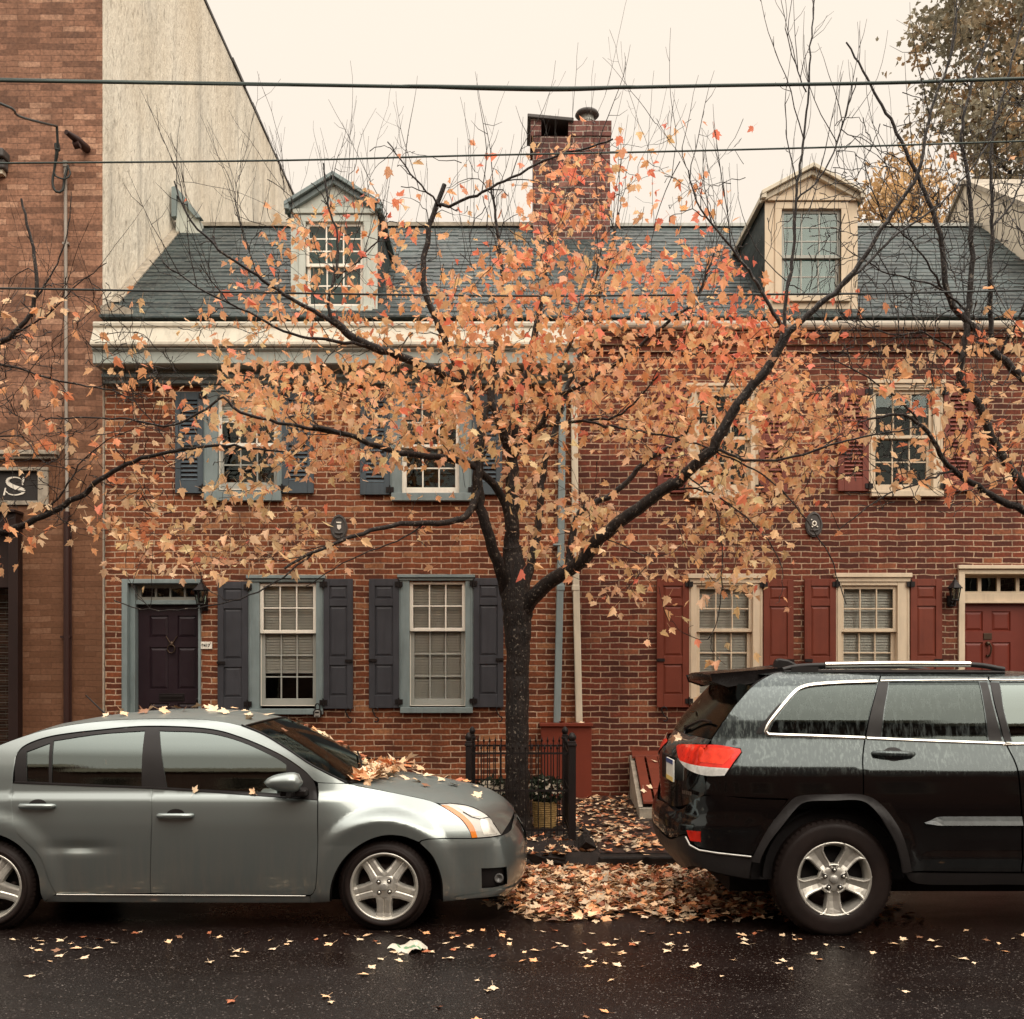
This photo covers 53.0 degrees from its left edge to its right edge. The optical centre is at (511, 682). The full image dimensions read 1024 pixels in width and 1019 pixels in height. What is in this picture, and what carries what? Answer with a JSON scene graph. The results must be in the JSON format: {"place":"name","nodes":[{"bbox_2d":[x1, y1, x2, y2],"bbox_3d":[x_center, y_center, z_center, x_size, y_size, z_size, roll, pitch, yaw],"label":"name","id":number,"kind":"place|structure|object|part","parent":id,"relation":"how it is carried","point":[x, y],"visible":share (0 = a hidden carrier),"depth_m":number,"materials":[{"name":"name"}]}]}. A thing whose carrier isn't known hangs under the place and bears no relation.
{"place":"outdoors","nodes":[
{"label":"outdoors","id":0,"kind":"place"},
{"bbox_2d":[0,872,1023,1018],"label":"road","id":1,"kind":"structure","parent":0,"point":[147,972],"depth_m":6.10,"materials":[{"name":"black asphalt"}]},
{"bbox_2d":[0,695,527,929],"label":"parked sedan","id":2,"kind":"object","parent":1,"relation":"on","point":[111,808],"visible":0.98,"depth_m":6.97,"materials":[{"name":"silver metal"}]},
{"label":"side window","id":3,"kind":"part","parent":2,"relation":"part of","materials":[{"name":"grey glass"}]},
{"bbox_3d":[-2.924,1.063,6.967,0.973,0.740,0.112,0,0,0],"label":"rear door","id":4,"kind":"part","parent":2,"relation":"part of","materials":[{"name":"silver metal"}]},
{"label":"side window","id":5,"kind":"part","parent":2,"relation":"part of","materials":[{"name":"grey glass"}]},
{"bbox_2d":[138,706,151,712],"bbox_3d":[-2.652,0.197,7.435,0.090,0.019,0.155,12,27,31],"label":"fallen leaf","id":6,"kind":"object","parent":2,"relation":"on","point":[143,710],"visible":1,"depth_m":7.42,"materials":[{"name":"orange plant"}]},
{"bbox_2d":[159,706,169,713],"bbox_3d":[-2.527,0.196,7.406,0.146,0.016,0.084,20,28,-37],"label":"fallen leaf","id":7,"kind":"object","parent":2,"relation":"on","point":[163,709],"visible":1,"depth_m":7.42,"materials":[{"name":"yellow plant"}]},
{"bbox_3d":[-2.366,0.555,7.085,2.094,0.486,0.192,0,0,1],"label":"window frame","id":8,"kind":"part","parent":2,"relation":"part of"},
{"bbox_2d":[205,704,218,710],"bbox_3d":[-2.207,0.209,7.603,0.103,0.021,0.177,-21,51,-36],"label":"fallen leaf","id":9,"kind":"object","parent":2,"relation":"on","point":[213,708],"visible":0.67,"depth_m":7.62,"materials":[{"name":"yellow plant"}]},
{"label":"side window","id":10,"kind":"part","parent":2,"relation":"part of","materials":[{"name":"grey glass"}]},
{"bbox_2d":[217,707,235,713],"bbox_3d":[-2.078,0.209,7.484,0.162,0.019,0.094,1,27,-29],"label":"fallen leaf","id":11,"kind":"object","parent":2,"relation":"on","point":[224,710],"visible":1,"depth_m":7.48,"materials":[{"name":"yellow plant"}]},
{"bbox_3d":[-1.882,1.083,6.957,1.137,0.712,0.078,0,0,1],"label":"front door","id":12,"kind":"part","parent":2,"relation":"part of","materials":[{"name":"silver metal"}]},
{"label":"side window","id":13,"kind":"part","parent":2,"relation":"part of","materials":[{"name":"glass"}]},
{"bbox_2d":[348,752,424,785],"bbox_3d":[-0.985,0.643,7.702,0.645,0.200,1.228,0,0,0],"label":"leaf drift","id":14,"kind":"object","parent":2,"relation":"on","point":[387,767],"visible":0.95,"depth_m":7.56,"materials":[{"name":"brown plant"}]},
{"bbox_2d":[471,791,481,797],"bbox_3d":[-0.243,0.817,7.427,0.092,0.019,0.159,-10,24,-25],"label":"fallen leaf","id":15,"kind":"object","parent":2,"relation":"on","point":[477,794],"visible":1,"depth_m":7.45,"materials":[{"name":"yellow plant"}]},
{"bbox_2d":[388,940,427,952],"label":"paper litter","id":16,"kind":"object","parent":1,"relation":"on","point":[409,946],"visible":1,"depth_m":6.42,"materials":[{"name":"white paper"}]},
{"bbox_2d":[488,983,498,989],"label":"fallen leaf","id":17,"kind":"object","parent":1,"relation":"on","point":[492,987],"visible":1,"depth_m":5.60,"materials":[{"name":"beige plant"}]},
{"bbox_2d":[652,658,1023,935],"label":"parked suv","id":18,"kind":"object","parent":1,"relation":"on","point":[797,791],"visible":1,"depth_m":6.82,"materials":[{"name":"black paint"}]},
{"bbox_2d":[668,735,677,743],"bbox_3d":[1.153,0.401,7.329,0.015,0.072,0.124,25,-24,-26],"label":"fallen leaf","id":19,"kind":"object","parent":18,"relation":"on","point":[672,739],"visible":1,"depth_m":7.34,"materials":[{"name":"brown plant"}]},
{"bbox_2d":[674,732,684,740],"bbox_3d":[1.198,0.397,7.335,0.124,0.072,0.015,18,-16,27],"label":"fallen leaf","id":20,"kind":"object","parent":18,"relation":"on","point":[678,736],"visible":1,"depth_m":7.34,"materials":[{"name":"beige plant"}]},
{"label":"side window","id":21,"kind":"part","parent":18,"relation":"part of","materials":[{"name":"grey glass"}]},
{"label":"side window","id":22,"kind":"part","parent":18,"relation":"part of","materials":[{"name":"grey glass"}]},
{"bbox_3d":[2.827,0.602,6.870,1.035,1.286,0.316,0,0,0],"label":"rear door","id":23,"kind":"part","parent":18,"relation":"part of","materials":[{"name":"black paint"}]},
{"bbox_3d":[4.076,0.611,6.885,1.657,1.331,0.324,0,0,0],"label":"front door","id":24,"kind":"part","parent":18,"relation":"part of","materials":[{"name":"black paint"}]},
{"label":"side window","id":25,"kind":"part","parent":18,"relation":"part of","materials":[{"name":"grey glass"}]},
{"bbox_2d":[0,77,1023,91],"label":"overhead cable","id":26,"kind":"object","parent":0,"point":[427,86],"visible":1,"depth_m":8.99,"materials":[{"name":"black rubber"}]},
{"bbox_2d":[0,140,1023,163],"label":"overhead cable","id":27,"kind":"object","parent":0,"point":[570,153],"visible":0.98,"depth_m":9.19,"materials":[{"name":"black rubber"}]},
{"bbox_2d":[0,287,1023,296],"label":"overhead cable","id":28,"kind":"object","parent":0,"point":[462,295],"visible":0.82,"depth_m":9.39,"materials":[{"name":"black rubber"}]},
{"bbox_2d":[526,823,599,871],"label":"soil","id":29,"kind":"structure","parent":0,"point":[591,858],"depth_m":9.47,"materials":[{"name":"brown soil"}]},
{"bbox_2d":[476,773,504,797],"bbox_3d":[-0.206,1.225,10.626,0.386,0.576,0.398,0,0,0],"label":"flowering plant","id":30,"kind":"object","parent":29,"relation":"on","point":[496,783],"visible":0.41,"depth_m":10.54,"materials":[{"name":"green plant"}]},
{"bbox_2d":[42,0,1023,832],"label":"maple tree","id":31,"kind":"object","parent":29,"relation":"on","point":[514,574],"visible":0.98,"depth_m":9.70,"materials":[{"name":"orange plant"}]},
{"bbox_2d":[528,773,564,827],"bbox_3d":[0.333,1.220,10.610,0.434,0.585,0.432,0,0,0],"label":"flower pot","id":32,"kind":"object","parent":29,"relation":"on","point":[541,801],"visible":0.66,"depth_m":10.52,"materials":[{"name":"brown wicker"}]},
{"bbox_2d":[574,833,596,848],"bbox_3d":[0.672,1.493,9.420,0.158,0.137,0.128,33,20,-30],"label":"paving stone","id":33,"kind":"object","parent":29,"relation":"on","point":[583,841],"visible":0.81,"depth_m":9.38,"materials":[{"name":"stone"}]},
{"bbox_2d":[529,795,667,852],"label":"sidewalk","id":34,"kind":"structure","parent":0,"point":[614,846],"depth_m":11.15,"materials":[{"name":"brick"}]},
{"bbox_2d":[0,188,284,576],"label":"maple tree","id":35,"kind":"object","parent":34,"relation":"on","point":[49,511],"visible":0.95,"depth_m":9.72,"materials":[{"name":"orange plant"}]},
{"bbox_2d":[0,0,294,744],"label":"tall building","id":36,"kind":"structure","parent":34,"relation":"on","point":[52,631],"depth_m":13.36,"materials":[{"name":"brick"}]},
{"bbox_2d":[0,472,37,500],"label":"shop sign","id":37,"kind":"object","parent":36,"relation":"attached to","point":[7,484],"visible":0.84,"depth_m":13.38,"materials":[{"name":"black metal"}]},
{"bbox_2d":[0,102,57,126],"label":"service drop","id":38,"kind":"object","parent":36,"relation":"attached to","point":[23,117],"visible":1,"depth_m":11.94,"materials":[{"name":"black rubber"}]},
{"bbox_2d":[90,107,611,784],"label":"row house","id":39,"kind":"structure","parent":34,"relation":"on","point":[396,651],"depth_m":13.40,"materials":[{"name":"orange brick"}]},
{"bbox_2d":[138,605,197,711],"bbox_3d":[-4.517,0.025,13.578,0.858,2.110,0.125,0,0,0],"label":"door","id":40,"kind":"structure","parent":39,"relation":"in","point":[167,640],"depth_m":13.59,"materials":[{"name":"paint"}]},
{"bbox_2d":[192,579,209,612],"bbox_3d":[-4.013,-1.120,13.280,0.230,0.450,0.239,0,0,0],"label":"wall lantern","id":41,"kind":"object","parent":39,"relation":"attached to","point":[200,601],"depth_m":13.24,"materials":[{"name":"black metal"}]},
{"bbox_2d":[201,642,211,648],"bbox_3d":[-3.987,-0.482,13.387,0.156,0.095,0.023,0,0,0],"label":"house number","id":42,"kind":"object","parent":39,"relation":"attached to","point":[206,645],"visible":1,"depth_m":13.38,"materials":[{"name":"white paint"}]},
{"bbox_2d":[201,384,281,501],"bbox_3d":[-3.503,-3.113,13.422,1.070,1.513,0.215,0,0,0],"label":"window","id":43,"kind":"structure","parent":39,"relation":"in","point":[210,471],"depth_m":13.37,"materials":[{"name":"grey paint"}]},
{"bbox_2d":[246,575,325,713],"bbox_3d":[-2.942,-0.487,13.422,1.024,1.810,0.215,0,0,0],"label":"window","id":44,"kind":"structure","parent":39,"relation":"in","point":[275,645],"depth_m":13.45,"materials":[{"name":"grey paint"}]},
{"bbox_2d":[313,703,321,716],"bbox_3d":[-2.519,0.360,13.296,0.110,0.189,0.049,0,0,0],"label":"lock box","id":45,"kind":"object","parent":39,"relation":"attached to","point":[317,712],"visible":1,"depth_m":13.28,"materials":[{"name":"black metal"}]},
{"bbox_2d":[330,514,347,539],"bbox_3d":[-2.255,-2.020,13.375,0.228,0.335,0.048,0,0,0],"label":"fire mark","id":46,"kind":"object","parent":39,"relation":"attached to","point":[339,528],"visible":0.93,"depth_m":13.37,"materials":[{"name":"grey metal"}]},
{"bbox_2d":[388,384,473,501],"bbox_3d":[-1.053,-3.113,13.417,1.107,1.513,0.205,0,0,0],"label":"window","id":47,"kind":"structure","parent":39,"relation":"in","point":[398,478],"depth_m":13.37,"materials":[{"name":"grey paint"}]},
{"bbox_2d":[397,574,474,712],"bbox_3d":[-0.986,-0.501,13.422,1.010,1.800,0.215,0,0,0],"label":"window","id":48,"kind":"structure","parent":39,"relation":"in","point":[427,677],"depth_m":13.45,"materials":[{"name":"grey paint"}]},
{"bbox_2d":[465,726,576,839],"bbox_3d":[0.084,1.015,10.382,1.080,1.103,1.012,0,0,0],"label":"tree guard","id":49,"kind":"object","parent":34,"relation":"on","point":[568,779],"visible":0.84,"depth_m":9.91,"materials":[{"name":"black metal"}]},
{"bbox_2d":[539,722,592,797],"bbox_3d":[0.695,1.012,13.254,0.682,0.976,0.288,0,0,0],"label":"downspout cover","id":50,"kind":"object","parent":34,"relation":"on","point":[582,732],"visible":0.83,"depth_m":13.15,"materials":[{"name":"red wood"}]},
{"bbox_2d":[630,751,659,817],"bbox_3d":[2.210,1.245,12.414,1.580,0.711,1.967,0,0,0],"label":"cellar door","id":51,"kind":"structure","parent":34,"relation":"on","point":[635,793],"depth_m":12.43,"materials":[{"name":"wood"}]},
{"bbox_2d":[646,756,659,796],"bbox_3d":[1.954,1.152,12.355,0.589,0.411,1.611,0,0,3],"label":"door leaf","id":52,"kind":"structure","parent":51,"relation":"in","point":[653,767],"depth_m":12.54,"materials":[{"name":"red paint"}]},
{"bbox_2d":[480,794,923,922],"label":"fallen leaves","id":53,"kind":"object","parent":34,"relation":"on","point":[659,883],"visible":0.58,"depth_m":8.02,"materials":[{"name":"brown plant"}]},
{"bbox_2d":[568,162,1023,795],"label":"row house","id":54,"kind":"structure","parent":34,"relation":"on","point":[904,560],"depth_m":13.40,"materials":[{"name":"red brick"}]},
{"bbox_2d":[686,383,760,498],"bbox_3d":[2.747,-3.141,13.417,0.968,1.494,0.205,0,0,0],"label":"window","id":55,"kind":"structure","parent":54,"relation":"in","point":[755,430],"depth_m":13.37,"materials":[{"name":"beige paint"}]},
{"bbox_2d":[687,574,764,705],"bbox_3d":[2.786,-0.520,13.422,1.000,1.782,0.215,0,0,0],"label":"window","id":56,"kind":"structure","parent":54,"relation":"in","point":[740,654],"depth_m":13.45,"materials":[{"name":"beige paint"}]},
{"bbox_2d":[805,512,822,536],"bbox_3d":[3.935,-2.057,13.375,0.228,0.335,0.048,0,0,0],"label":"fire mark","id":57,"kind":"object","parent":54,"relation":"attached to","point":[814,519],"visible":0.91,"depth_m":13.37,"materials":[{"name":"grey metal"}]},
{"bbox_2d":[833,573,911,661],"bbox_3d":[4.696,-0.524,13.471,1.005,1.791,0.313,0,0,0],"label":"window","id":58,"kind":"structure","parent":54,"relation":"in","point":[875,595],"depth_m":13.43,"materials":[{"name":"beige paint"}]},
{"bbox_2d":[866,379,945,496],"bbox_3d":[5.129,-3.174,13.417,1.010,1.522,0.205,0,0,0],"label":"window","id":59,"kind":"structure","parent":54,"relation":"in","point":[903,388],"depth_m":13.37,"materials":[{"name":"beige paint"}]},
{"bbox_2d":[947,577,962,605],"bbox_3d":[5.721,-1.178,13.285,0.204,0.394,0.228,0,0,0],"label":"wall lantern","id":60,"kind":"object","parent":54,"relation":"attached to","point":[954,585],"depth_m":13.25,"materials":[{"name":"black metal"}]},
{"bbox_2d":[965,604,1023,670],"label":"door","id":61,"kind":"structure","parent":54,"relation":"in","point":[994,633],"depth_m":13.57,"materials":[{"name":"red paint"}]},
{"bbox_2d":[792,14,1023,529],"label":"maple tree","id":62,"kind":"object","parent":34,"relation":"on","point":[987,436],"visible":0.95,"depth_m":9.79,"materials":[{"name":"orange plant"}]},
{"bbox_2d":[527,847,700,871],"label":"kerb","id":63,"kind":"structure","parent":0,"point":[660,859],"depth_m":9.20,"materials":[{"name":"grey concrete"}]},
{"bbox_2d":[207,0,1023,222],"label":"sky","id":64,"kind":"structure","parent":0,"point":[396,42],"materials":[{"name":"white"}]},
{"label":"ground","id":65,"kind":"structure","parent":0,"visible":0},
{"bbox_2d":[854,130,972,222],"bbox_3d":[8.470,-5.523,22.114,2.772,14.796,8.947,0,0,25],"label":"tree","id":66,"kind":"object","parent":65,"relation":"on","point":[875,184],"visible":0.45,"depth_m":21.23,"materials":[{"name":"orange plant"}]},
{"bbox_2d":[875,0,1023,182],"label":"tree","id":67,"kind":"object","parent":65,"relation":"on","point":[975,22],"visible":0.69,"depth_m":23.29,"materials":[{"name":"green plant"}]},
{"bbox_2d":[943,179,1023,258],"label":"pale house","id":68,"kind":"structure","parent":65,"relation":"on","point":[982,189],"depth_m":16.01,"materials":[{"name":"paint"}]}
]}

